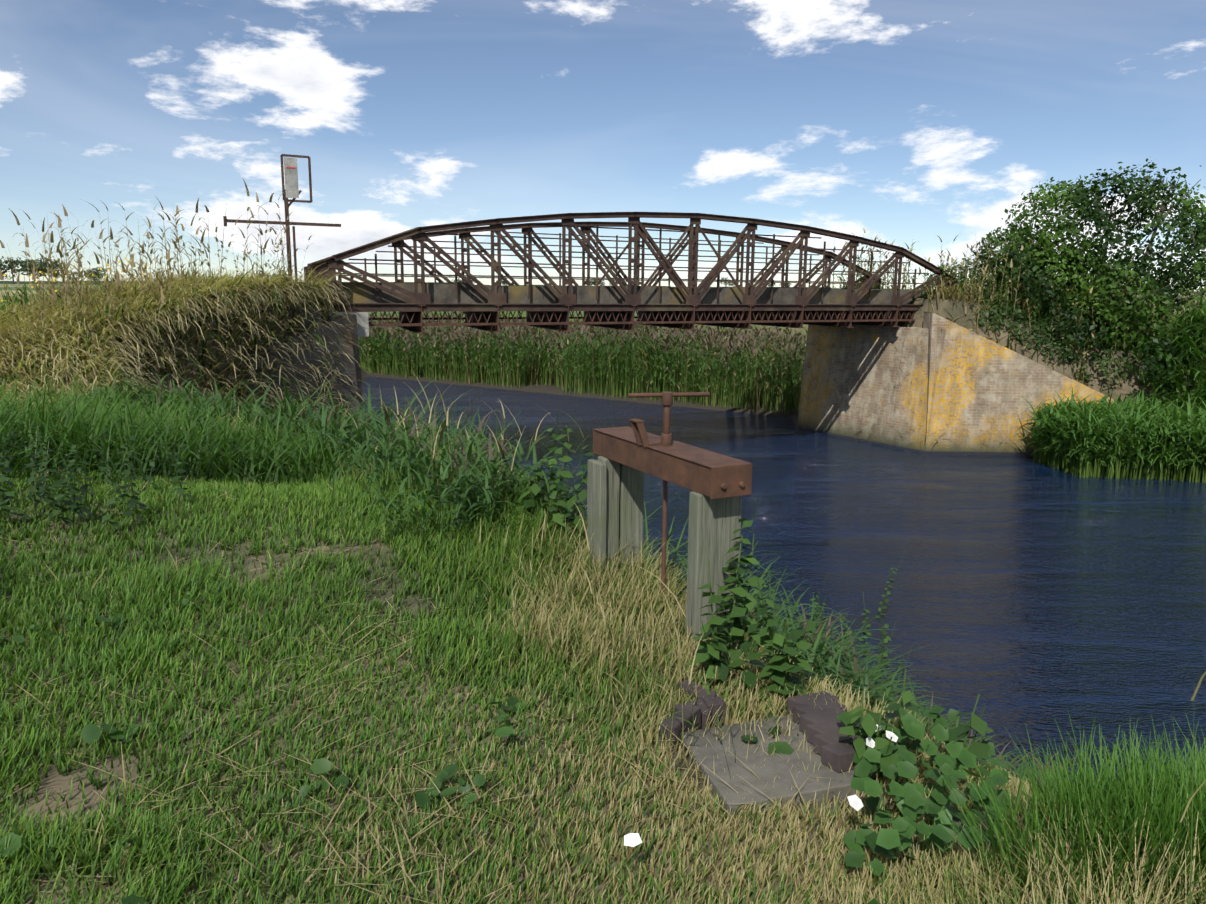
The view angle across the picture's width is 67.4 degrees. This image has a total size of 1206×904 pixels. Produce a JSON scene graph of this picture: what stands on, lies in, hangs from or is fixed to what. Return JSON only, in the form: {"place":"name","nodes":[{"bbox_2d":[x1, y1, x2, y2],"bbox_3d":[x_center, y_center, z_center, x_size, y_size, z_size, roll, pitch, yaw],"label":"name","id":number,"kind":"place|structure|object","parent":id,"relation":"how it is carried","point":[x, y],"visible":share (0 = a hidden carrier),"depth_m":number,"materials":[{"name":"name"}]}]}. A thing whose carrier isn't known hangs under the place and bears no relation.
{"place":"outdoors","nodes":[
{"label":"outdoors","id":0,"kind":"place"},
{"bbox_2d":[0,277,1205,903],"bbox_3d":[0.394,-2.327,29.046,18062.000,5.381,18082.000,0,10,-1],"label":"ground","id":1,"kind":"structure","parent":0,"point":[54,780],"depth_m":3.75,"materials":[{"name":"green plant"}]},
{"bbox_2d":[0,412,194,533],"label":"weeds","id":2,"kind":"object","parent":1,"relation":"on","point":[41,487],"depth_m":6.23,"materials":[{"name":"green plant"}]},
{"bbox_2d":[0,179,337,409],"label":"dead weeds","id":3,"kind":"object","parent":1,"relation":"on","point":[65,266],"visible":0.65,"depth_m":14.58,"materials":[{"name":"beige plant"}]},
{"bbox_2d":[0,263,378,495],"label":"rough grass","id":4,"kind":"structure","parent":1,"relation":"on","point":[210,453],"depth_m":9.13,"materials":[{"name":"green plant"}]},
{"bbox_2d":[1,257,175,300],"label":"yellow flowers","id":5,"kind":"object","parent":4,"relation":"on","point":[80,267],"visible":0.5,"depth_m":16.43,"materials":[{"name":"yellow plant"}]},
{"bbox_2d":[0,263,378,419],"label":"tall grass","id":6,"kind":"structure","parent":1,"relation":"on","point":[65,365],"depth_m":14.04,"materials":[{"name":"plant"}]},
{"bbox_2d":[223,154,340,278],"bbox_3d":[-6.056,-4.027,17.221,2.125,3.160,0.065,-5,12,-28],"label":"sign post","id":7,"kind":"object","parent":1,"relation":"on","point":[286,206],"visible":0.85,"depth_m":17.19,"materials":[{"name":"metal"}]},
{"bbox_2d":[284,157,298,197],"bbox_3d":[-5.880,-5.172,17.067,0.240,0.730,0.015,-5,12,-28],"label":"sign board","id":8,"kind":"object","parent":7,"relation":"attached to","point":[291,175],"visible":1,"depth_m":17.07,"materials":[{"name":"white metal"}]},
{"bbox_2d":[0,430,573,597],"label":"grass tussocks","id":9,"kind":"object","parent":1,"relation":"on","point":[313,460],"depth_m":9.23,"materials":[{"name":"green plant"}]},
{"bbox_2d":[0,544,879,903],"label":"broadleaf weeds","id":10,"kind":"object","parent":1,"relation":"on","point":[90,732],"visible":0.85,"depth_m":3.13,"materials":[{"name":"green plant"}]},
{"bbox_2d":[304,399,578,559],"bbox_3d":[-1.245,0.487,6.837,1.812,1.773,2.543,-6,12,-33],"label":"tall grass clump","id":11,"kind":"object","parent":1,"relation":"on","point":[464,484],"visible":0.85,"depth_m":6.45,"materials":[{"name":"green plant"}]},
{"bbox_2d":[0,471,1032,903],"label":"thatch grass","id":12,"kind":"structure","parent":1,"relation":"on","point":[356,861],"depth_m":3.05,"materials":[{"name":"plant"}]},
{"bbox_2d":[0,256,1070,287],"bbox_3d":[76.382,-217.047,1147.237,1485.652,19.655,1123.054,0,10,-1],"label":"distant trees","id":13,"kind":"object","parent":1,"relation":"on","point":[24,268],"materials":[{"name":"green plant"}]},
{"bbox_2d":[0,283,1089,795],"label":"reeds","id":14,"kind":"object","parent":1,"relation":"on","point":[840,663],"depth_m":7.91,"materials":[{"name":"green plant"}]},
{"bbox_2d":[358,311,807,414],"bbox_3d":[-1.486,-5.062,42.515,13.939,3.188,32.610,-9,14,-43],"label":"reed bed","id":15,"kind":"object","parent":1,"relation":"on","point":[742,367],"visible":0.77,"depth_m":36.51,"materials":[{"name":"green plant"}]},
{"bbox_2d":[0,281,1199,292],"bbox_3d":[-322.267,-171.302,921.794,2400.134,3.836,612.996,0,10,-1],"label":"distant hedge","id":16,"kind":"object","parent":1,"relation":"on","point":[11,282],"visible":0.1,"depth_m":651.57,"materials":[{"name":"green plant"}]},
{"bbox_2d":[304,212,955,333],"bbox_3d":[1.608,-4.586,23.233,18.415,2.759,3.670,-5,12,-28],"label":"bridge truss","id":17,"kind":"object","parent":1,"relation":"on","point":[746,314],"visible":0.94,"depth_m":21.87,"materials":[{"name":"brown metal"}]},
{"bbox_2d":[302,282,934,307],"bbox_3d":[1.543,-4.002,23.307,18.150,0.604,2.900,-5,12,-28],"label":"bridge deck","id":18,"kind":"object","parent":17,"relation":"on","point":[364,292],"visible":0.56,"depth_m":20.83,"materials":[{"name":"brown metal"}]},
{"bbox_2d":[587,456,741,651],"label":"wooden posts","id":19,"kind":"object","parent":1,"relation":"on","point":[615,500],"visible":0.33,"depth_m":4.71,"materials":[{"name":"grey wood"}]},
{"bbox_2d":[593,392,752,611],"bbox_3d":[0.341,0.823,5.208,0.429,2.350,1.364,-6,12,-34],"label":"sluice gate mechanism","id":20,"kind":"object","parent":19,"relation":"on","point":[665,457],"visible":1,"depth_m":4.93,"materials":[{"name":"brown metal"}]},
{"bbox_2d":[237,308,1114,452],"bbox_3d":[1.587,-1.206,22.677,24.372,4.887,8.216,-4,11,-25],"label":"abutment","id":21,"kind":"object","parent":1,"relation":"on","point":[849,382],"visible":0.33,"depth_m":24.40,"materials":[{"name":"beige concrete"}]},
{"bbox_2d":[323,312,368,336],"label":"abutment padstones","id":22,"kind":"object","parent":21,"relation":"on","point":[362,324],"visible":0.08,"depth_m":17.79,"materials":[{"name":"concrete"}]},
{"bbox_2d":[275,371,1205,903],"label":"grass seed stalks","id":23,"kind":"object","parent":1,"relation":"on","point":[641,567],"depth_m":4.13,"materials":[{"name":"plant"}]},
{"bbox_2d":[513,409,993,782],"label":"nettles","id":24,"kind":"object","parent":1,"relation":"on","point":[705,653],"depth_m":4.22,"materials":[{"name":"green plant"}]},
{"bbox_2d":[637,631,1008,873],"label":"concrete slab","id":25,"kind":"structure","parent":1,"relation":"on","point":[820,723],"depth_m":3.48,"materials":[{"name":"grey concrete"}]},
{"bbox_2d":[836,706,1014,876],"bbox_3d":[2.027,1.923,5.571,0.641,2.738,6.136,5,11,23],"label":"bindweed leaves","id":26,"kind":"object","parent":1,"relation":"on","point":[912,804],"visible":0.88,"depth_m":2.91,"materials":[{"name":"green plant"}]},
{"bbox_2d":[624,725,897,846],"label":"white flowers","id":27,"kind":"object","parent":26,"relation":"on","point":[634,839],"visible":0.58,"depth_m":2.84,"materials":[{"name":"white plant"}]},
{"bbox_2d":[831,229,1205,388],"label":"bank weeds","id":28,"kind":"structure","parent":1,"relation":"on","point":[987,277],"depth_m":25.16,"materials":[{"name":"green plant"}]},
{"bbox_2d":[920,258,1138,388],"bbox_3d":[12.054,-3.794,26.020,5.067,3.761,4.223,0,10,-1],"label":"bramble bush","id":29,"kind":"object","parent":1,"relation":"on","point":[1043,329],"depth_m":24.57,"materials":[{"name":"green plant"}]},
{"bbox_2d":[933,711,1205,903],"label":"sedge grass","id":30,"kind":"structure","parent":1,"relation":"on","point":[1163,797],"depth_m":2.46,"materials":[{"name":"green plant"}]},
{"bbox_2d":[973,158,1205,394],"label":"hawthorn bush","id":31,"kind":"object","parent":1,"relation":"on","point":[1079,197],"depth_m":24.54,"materials":[{"name":"green plant"}]},
{"bbox_2d":[1015,290,1205,482],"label":"reed clump","id":32,"kind":"object","parent":1,"relation":"on","point":[1117,438],"visible":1,"depth_m":21.45,"materials":[{"name":"green plant"}]},
{"bbox_2d":[0,0,1205,290],"label":"sky","id":33,"kind":"structure","parent":0,"point":[897,120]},
{"bbox_2d":[362,376,1205,790],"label":"water","id":34,"kind":"structure","parent":0,"point":[1032,598],"depth_m":14.93,"materials":[{"name":"blue liquid"}]},
{"bbox_2d":[833,273,1205,444],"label":"bank grass","id":35,"kind":"structure","parent":0,"point":[943,293],"depth_m":24.82,"materials":[{"name":"green plant"}]}
]}

